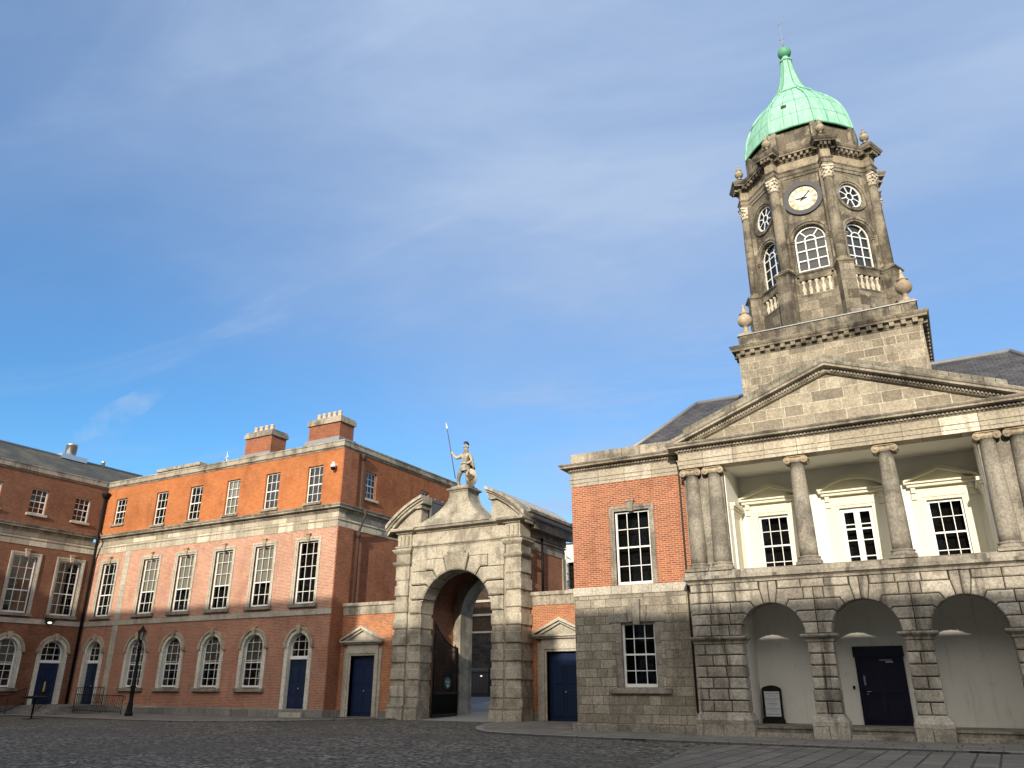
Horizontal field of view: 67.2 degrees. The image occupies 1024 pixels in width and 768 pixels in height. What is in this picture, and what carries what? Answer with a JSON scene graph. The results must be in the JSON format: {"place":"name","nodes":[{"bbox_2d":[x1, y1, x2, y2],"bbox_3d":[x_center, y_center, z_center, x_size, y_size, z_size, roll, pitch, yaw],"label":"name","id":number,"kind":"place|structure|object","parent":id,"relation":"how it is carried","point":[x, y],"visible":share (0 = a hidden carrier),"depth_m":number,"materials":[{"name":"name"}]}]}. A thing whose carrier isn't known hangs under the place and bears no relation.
{"place":"outdoors","nodes":[
{"label":"outdoors","id":0,"kind":"place"},
{"bbox_2d":[0,713,395,721],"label":"pavement","id":1,"kind":"structure","parent":0,"point":[156,717],"depth_m":38.48,"materials":[{"name":"grey stone"}]},
{"bbox_2d":[6,704,110,714],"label":"entrance steps","id":2,"kind":"structure","parent":1,"relation":"on","point":[55,709],"depth_m":43.73,"materials":[{"name":"stone"}]},
{"bbox_2d":[0,688,26,713],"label":"railing","id":3,"kind":"object","parent":2,"relation":"on","point":[13,700],"visible":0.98,"depth_m":44.03,"materials":[{"name":"black metal"}]},
{"bbox_2d":[33,688,49,711],"bbox_3d":[-26.571,17.839,43.384,0.044,1.318,1.085,-4,-22,9],"label":"railing","id":4,"kind":"object","parent":2,"relation":"on","point":[41,699],"visible":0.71,"depth_m":43.51,"materials":[{"name":"black metal"}]},
{"bbox_2d":[72,687,125,713],"bbox_3d":[-23.401,17.796,43.290,1.860,1.369,4.398,18,-27,-38],"label":"railing","id":5,"kind":"object","parent":1,"relation":"on","point":[85,694],"visible":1,"depth_m":42.98,"materials":[{"name":"black metal"}]},
{"bbox_2d":[124,625,146,715],"bbox_3d":[-20.107,15.266,41.191,0.520,4.580,0.416,-11,-24,27],"label":"lamp post","id":6,"kind":"object","parent":1,"relation":"on","point":[129,710],"visible":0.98,"depth_m":40.96,"materials":[{"name":"black metal"}]},
{"bbox_2d":[0,704,755,767],"bbox_3d":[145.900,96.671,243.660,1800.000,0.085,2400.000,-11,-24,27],"label":"ground","id":7,"kind":"structure","parent":0,"point":[44,742],"depth_m":21.23,"materials":[{"name":"stone"}]},
{"bbox_2d":[22,696,47,718],"bbox_3d":[-23.754,16.038,38.205,1.140,1.070,1.140,-11,-24,27],"label":"pedestal table","id":8,"kind":"object","parent":7,"relation":"on","point":[34,697],"visible":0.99,"depth_m":38.07,"materials":[{"name":"black metal"}]},
{"bbox_2d":[0,440,142,712],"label":"brick building","id":9,"kind":"structure","parent":7,"relation":"on","point":[52,508],"depth_m":47.56,"materials":[{"name":"brick"}]},
{"bbox_2d":[0,638,15,687],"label":"window","id":10,"kind":"structure","parent":9,"relation":"in","point":[7,646],"depth_m":44.97,"materials":[{"name":"grey glass"}]},
{"bbox_2d":[2,555,36,612],"bbox_3d":[-29.741,12.021,46.234,0.440,3.690,1.680,-11,-24,27],"label":"window","id":11,"kind":"structure","parent":9,"relation":"in","point":[22,570],"depth_m":46.38,"materials":[{"name":"grey glass"}]},
{"bbox_2d":[28,488,47,514],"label":"window","id":12,"kind":"structure","parent":9,"relation":"in","point":[38,496],"depth_m":48.24,"materials":[{"name":"white paint"}]},
{"bbox_2d":[31,663,58,704],"bbox_3d":[-28.233,18.035,46.477,0.130,2.420,1.390,-11,-24,27],"label":"door","id":13,"kind":"structure","parent":9,"relation":"in","point":[47,672],"depth_m":46.57,"materials":[{"name":"blue paint"}]},
{"bbox_2d":[45,620,56,624],"bbox_3d":[-28.207,14.572,47.050,0.220,0.270,0.620,-11,-24,27],"label":"wall lamp","id":14,"kind":"object","parent":9,"relation":"attached to","point":[49,622],"visible":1,"depth_m":47.01,"materials":[{"name":"white glass"}]},
{"bbox_2d":[40,641,61,661],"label":"window","id":15,"kind":"structure","parent":9,"relation":"in","point":[51,651],"depth_m":47.47,"materials":[{"name":"glass"}]},
{"bbox_2d":[49,561,79,615],"bbox_3d":[-28.360,12.922,48.546,0.440,3.690,1.680,-11,-24,27],"label":"window","id":16,"kind":"structure","parent":9,"relation":"in","point":[62,595],"depth_m":48.78,"materials":[{"name":"glass"}]},
{"bbox_2d":[72,497,89,522],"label":"window","id":17,"kind":"structure","parent":9,"relation":"in","point":[81,505],"depth_m":50.58,"materials":[{"name":"white paint"}]},
{"bbox_2d":[0,714,394,721],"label":"pavement kerb","id":18,"kind":"structure","parent":7,"relation":"on","point":[205,721],"depth_m":35.25,"materials":[{"name":"stone"}]},
{"bbox_2d":[68,410,461,717],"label":"brick building","id":19,"kind":"structure","parent":7,"relation":"on","point":[233,586],"depth_m":44.13,"materials":[{"name":"brick"}]},
{"bbox_2d":[81,663,97,703],"bbox_3d":[-25.709,18.267,47.072,1.390,2.420,0.130,-11,-24,27],"label":"door","id":20,"kind":"structure","parent":19,"relation":"in","point":[92,667],"depth_m":47.21,"materials":[{"name":"blue paint"}]},
{"bbox_2d":[88,642,99,661],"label":"window","id":21,"kind":"structure","parent":19,"relation":"in","point":[94,655],"depth_m":48.14,"materials":[{"name":"glass"}]},
{"bbox_2d":[96,563,116,616],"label":"window","id":22,"kind":"structure","parent":19,"relation":"in","point":[111,570],"depth_m":49.44,"materials":[{"name":"glass"}]},
{"bbox_2d":[114,499,127,523],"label":"window","id":23,"kind":"structure","parent":19,"relation":"in","point":[124,501],"depth_m":51.21,"materials":[{"name":"white paint"}]},
{"bbox_2d":[125,640,143,687],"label":"window","id":24,"kind":"structure","parent":19,"relation":"in","point":[133,656],"depth_m":45.88,"materials":[{"name":"glass"}]},
{"bbox_2d":[137,558,158,613],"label":"window","id":25,"kind":"structure","parent":19,"relation":"in","point":[150,572],"depth_m":47.48,"materials":[{"name":"white paint"}]},
{"bbox_2d":[154,492,168,524],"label":"window","id":26,"kind":"structure","parent":19,"relation":"in","point":[162,510],"depth_m":49.30,"materials":[{"name":"white paint"}]},
{"bbox_2d":[161,638,179,687],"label":"window","id":27,"kind":"structure","parent":19,"relation":"in","point":[173,649],"depth_m":44.45,"materials":[{"name":"glass"}]},
{"bbox_2d":[172,554,194,611],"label":"window","id":28,"kind":"structure","parent":19,"relation":"in","point":[185,569],"depth_m":46.04,"materials":[{"name":"white paint"}]},
{"bbox_2d":[188,486,202,519],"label":"window","id":29,"kind":"structure","parent":19,"relation":"in","point":[198,493],"depth_m":47.86,"materials":[{"name":"white paint"}]},
{"bbox_2d":[200,636,219,687],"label":"window","id":30,"kind":"structure","parent":19,"relation":"in","point":[212,650],"depth_m":42.97,"materials":[{"name":"white paint"}]},
{"bbox_2d":[210,550,232,608],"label":"window","id":31,"kind":"structure","parent":19,"relation":"in","point":[223,567],"depth_m":44.57,"materials":[{"name":"white glass"}]},
{"bbox_2d":[225,479,240,514],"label":"window","id":32,"kind":"structure","parent":19,"relation":"in","point":[232,504],"depth_m":46.17,"materials":[{"name":"white paint"}]},
{"bbox_2d":[242,634,262,687],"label":"window","id":33,"kind":"structure","parent":19,"relation":"in","point":[251,673],"depth_m":41.51,"materials":[{"name":"white paint"}]},
{"bbox_2d":[251,546,273,606],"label":"window","id":34,"kind":"structure","parent":19,"relation":"in","point":[263,568],"depth_m":43.10,"materials":[{"name":"white paint"}]},
{"bbox_2d":[264,473,280,508],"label":"window","id":35,"kind":"structure","parent":19,"relation":"in","point":[275,478],"depth_m":44.93,"materials":[{"name":"white paint"}]},
{"bbox_2d":[286,659,306,708],"bbox_3d":[-10.925,15.343,39.380,1.390,2.620,0.130,-11,-24,27],"label":"door","id":36,"kind":"structure","parent":19,"relation":"in","point":[296,685],"depth_m":39.42,"materials":[{"name":"blue paint"}]},
{"bbox_2d":[291,633,307,656],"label":"window","id":37,"kind":"structure","parent":19,"relation":"in","point":[300,643],"depth_m":40.44,"materials":[{"name":"glass"}]},
{"bbox_2d":[295,541,317,603],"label":"window","id":38,"kind":"structure","parent":19,"relation":"in","point":[310,549],"depth_m":41.76,"materials":[{"name":"white paint"}]},
{"bbox_2d":[307,465,323,502],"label":"window","id":39,"kind":"structure","parent":19,"relation":"in","point":[317,476],"depth_m":43.46,"materials":[{"name":"white paint"}]},
{"bbox_2d":[330,462,336,469],"bbox_3d":[-9.815,4.535,42.423,0.300,0.470,0.396,-11,-24,27],"label":"security camera","id":40,"kind":"object","parent":19,"relation":"attached to","point":[333,465],"visible":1,"depth_m":42.27,"materials":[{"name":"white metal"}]},
{"bbox_2d":[365,472,374,499],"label":"window","id":41,"kind":"structure","parent":19,"relation":"in","point":[369,477],"depth_m":44.69,"materials":[{"name":"blue glass"}]},
{"bbox_2d":[335,600,395,716],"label":"link wall","id":42,"kind":"structure","parent":7,"relation":"on","point":[365,667],"depth_m":38.72,"materials":[{"name":"orange brick"}]},
{"bbox_2d":[350,656,373,716],"bbox_3d":[-7.412,15.095,38.483,1.520,2.850,0.130,-11,-24,27],"label":"door","id":43,"kind":"structure","parent":42,"relation":"in","point":[363,666],"depth_m":38.51,"materials":[{"name":"blue paint"}]},
{"bbox_2d":[385,485,572,721],"bbox_3d":[-1.411,11.008,38.199,8.333,11.240,6.130,-11,-24,27],"label":"gateway","id":44,"kind":"object","parent":7,"relation":"on","point":[460,550],"visible":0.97,"depth_m":36.75,"materials":[{"name":"grey stone"}]},
{"bbox_2d":[431,622,458,717],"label":"iron gate","id":45,"kind":"structure","parent":44,"relation":"attached to","point":[443,704],"depth_m":37.04,"materials":[{"name":"black metal"}]},
{"bbox_2d":[446,423,476,487],"bbox_3d":[-2.614,3.573,39.596,1.967,3.709,0.832,-11,-24,27],"label":"statue","id":46,"kind":"object","parent":44,"relation":"on","point":[467,467],"visible":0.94,"depth_m":39.08,"materials":[{"name":"grey stone"}]},
{"bbox_2d":[471,587,492,696],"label":"stone building","id":47,"kind":"structure","parent":7,"relation":"on","point":[481,637],"depth_m":67.67,"materials":[{"name":"brown stone"}]},
{"bbox_2d":[471,668,487,696],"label":"door","id":48,"kind":"structure","parent":47,"relation":"in","point":[477,669],"depth_m":66.53,"materials":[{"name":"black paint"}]},
{"bbox_2d":[531,590,577,721],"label":"link wall","id":49,"kind":"structure","parent":7,"relation":"on","point":[553,666],"depth_m":33.90,"materials":[{"name":"orange brick"}]},
{"bbox_2d":[549,651,577,721],"bbox_3d":[2.313,13.129,33.440,1.520,2.850,0.130,-11,-24,27],"label":"door","id":50,"kind":"structure","parent":49,"relation":"in","point":[562,665],"depth_m":33.47,"materials":[{"name":"blue paint"}]},
{"bbox_2d":[564,523,573,589],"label":"white house","id":51,"kind":"structure","parent":7,"relation":"on","point":[569,567],"depth_m":56.35,"materials":[{"name":"paint"}]},
{"bbox_2d":[475,721,1023,754],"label":"pavement kerb","id":52,"kind":"structure","parent":7,"relation":"on","point":[479,727],"depth_m":21.86,"materials":[{"name":"stone"}]},
{"bbox_2d":[557,23,1023,744],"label":"clock tower building","id":53,"kind":"structure","parent":7,"relation":"on","point":[819,521],"depth_m":27.16,"materials":[{"name":"stone"}]},
{"bbox_2d":[615,509,652,584],"bbox_3d":[4.736,6.248,29.363,1.660,3.170,0.440,-11,-24,27],"label":"window","id":54,"kind":"structure","parent":53,"relation":"in","point":[634,560],"depth_m":29.52,"materials":[{"name":"white paint"}]},
{"bbox_2d":[622,622,657,686],"bbox_3d":[4.736,9.830,27.966,1.530,2.600,0.440,-11,-24,27],"label":"window","id":55,"kind":"structure","parent":53,"relation":"in","point":[640,666],"depth_m":28.10,"materials":[{"name":"glass"}]},
{"bbox_2d":[758,206,770,231],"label":"round window","id":56,"kind":"structure","parent":53,"relation":"in","point":[766,219],"depth_m":34.34,"materials":[{"name":"white paint"}]},
{"bbox_2d":[764,243,779,289],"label":"window","id":57,"kind":"structure","parent":53,"relation":"in","point":[772,264],"depth_m":33.49,"materials":[{"name":"white paint"}]},
{"bbox_2d":[761,685,785,723],"bbox_3d":[8.982,11.042,26.535,0.760,1.223,0.248,-9,-23,21],"label":"sandwich board","id":58,"kind":"object","parent":53,"relation":"on","point":[773,711],"visible":1,"depth_m":26.53,"materials":[{"name":"black metal"}]},
{"bbox_2d":[759,515,793,566],"bbox_3d":[9.930,6.084,28.694,1.340,2.650,0.440,-11,-24,27],"label":"window","id":59,"kind":"structure","parent":53,"relation":"in","point":[775,530],"depth_m":28.90,"materials":[{"name":"white paint"}]},
{"bbox_2d":[795,227,830,272],"bbox_3d":[12.504,-5.376,31.991,1.460,2.860,0.440,-11,-24,27],"label":"window","id":60,"kind":"structure","parent":53,"relation":"in","point":[811,246],"depth_m":31.95,"materials":[{"name":"white paint"}]},
{"bbox_2d":[839,185,860,206],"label":"round window","id":61,"kind":"structure","parent":53,"relation":"in","point":[846,196],"depth_m":32.68,"materials":[{"name":"white paint"}]},
{"bbox_2d":[845,224,873,266],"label":"window","id":62,"kind":"structure","parent":53,"relation":"in","point":[857,243],"depth_m":31.81,"materials":[{"name":"white paint"}]},
{"bbox_2d":[839,507,880,560],"bbox_3d":[12.438,5.577,27.394,1.360,2.650,0.440,-11,-24,27],"label":"window","id":63,"kind":"structure","parent":53,"relation":"in","point":[866,513],"depth_m":27.53,"materials":[{"name":"white paint"}]},
{"bbox_2d":[852,646,913,725],"bbox_3d":[12.218,9.921,25.364,1.560,2.440,0.122,-11,-24,27],"label":"door","id":64,"kind":"structure","parent":53,"relation":"in","point":[881,673],"depth_m":25.36,"materials":[{"name":"black paint"}]},
{"bbox_2d":[926,498,973,554],"bbox_3d":[14.893,5.080,26.121,1.340,2.650,0.440,-11,-24,27],"label":"window","id":65,"kind":"structure","parent":53,"relation":"in","point":[948,520],"depth_m":26.29,"materials":[{"name":"white paint"}]},
{"bbox_2d":[420,712,487,721],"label":"road","id":66,"kind":"structure","parent":0,"point":[477,716],"depth_m":35.76,"materials":[{"name":"grey stone"}]},
{"bbox_2d":[471,697,489,711],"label":"road","id":67,"kind":"structure","parent":0,"point":[480,704],"depth_m":49.50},
{"bbox_2d":[471,670,490,696],"bbox_3d":[-2.266,25.124,64.647,12.622,2.150,0.080,-11,-24,27],"label":"street railing","id":68,"kind":"object","parent":67,"relation":"on","point":[479,672],"visible":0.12,"depth_m":64.79,"materials":[{"name":"black metal"}]},
{"bbox_2d":[0,0,1023,542],"label":"sky","id":69,"kind":"structure","parent":0,"point":[515,226],"materials":[{"name":"blue"}]},
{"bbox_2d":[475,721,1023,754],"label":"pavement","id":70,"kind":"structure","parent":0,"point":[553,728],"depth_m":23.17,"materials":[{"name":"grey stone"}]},
{"bbox_2d":[649,744,1023,767],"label":"path","id":71,"kind":"structure","parent":0,"point":[732,756],"depth_m":17.66,"materials":[{"name":"stone"}]}
]}

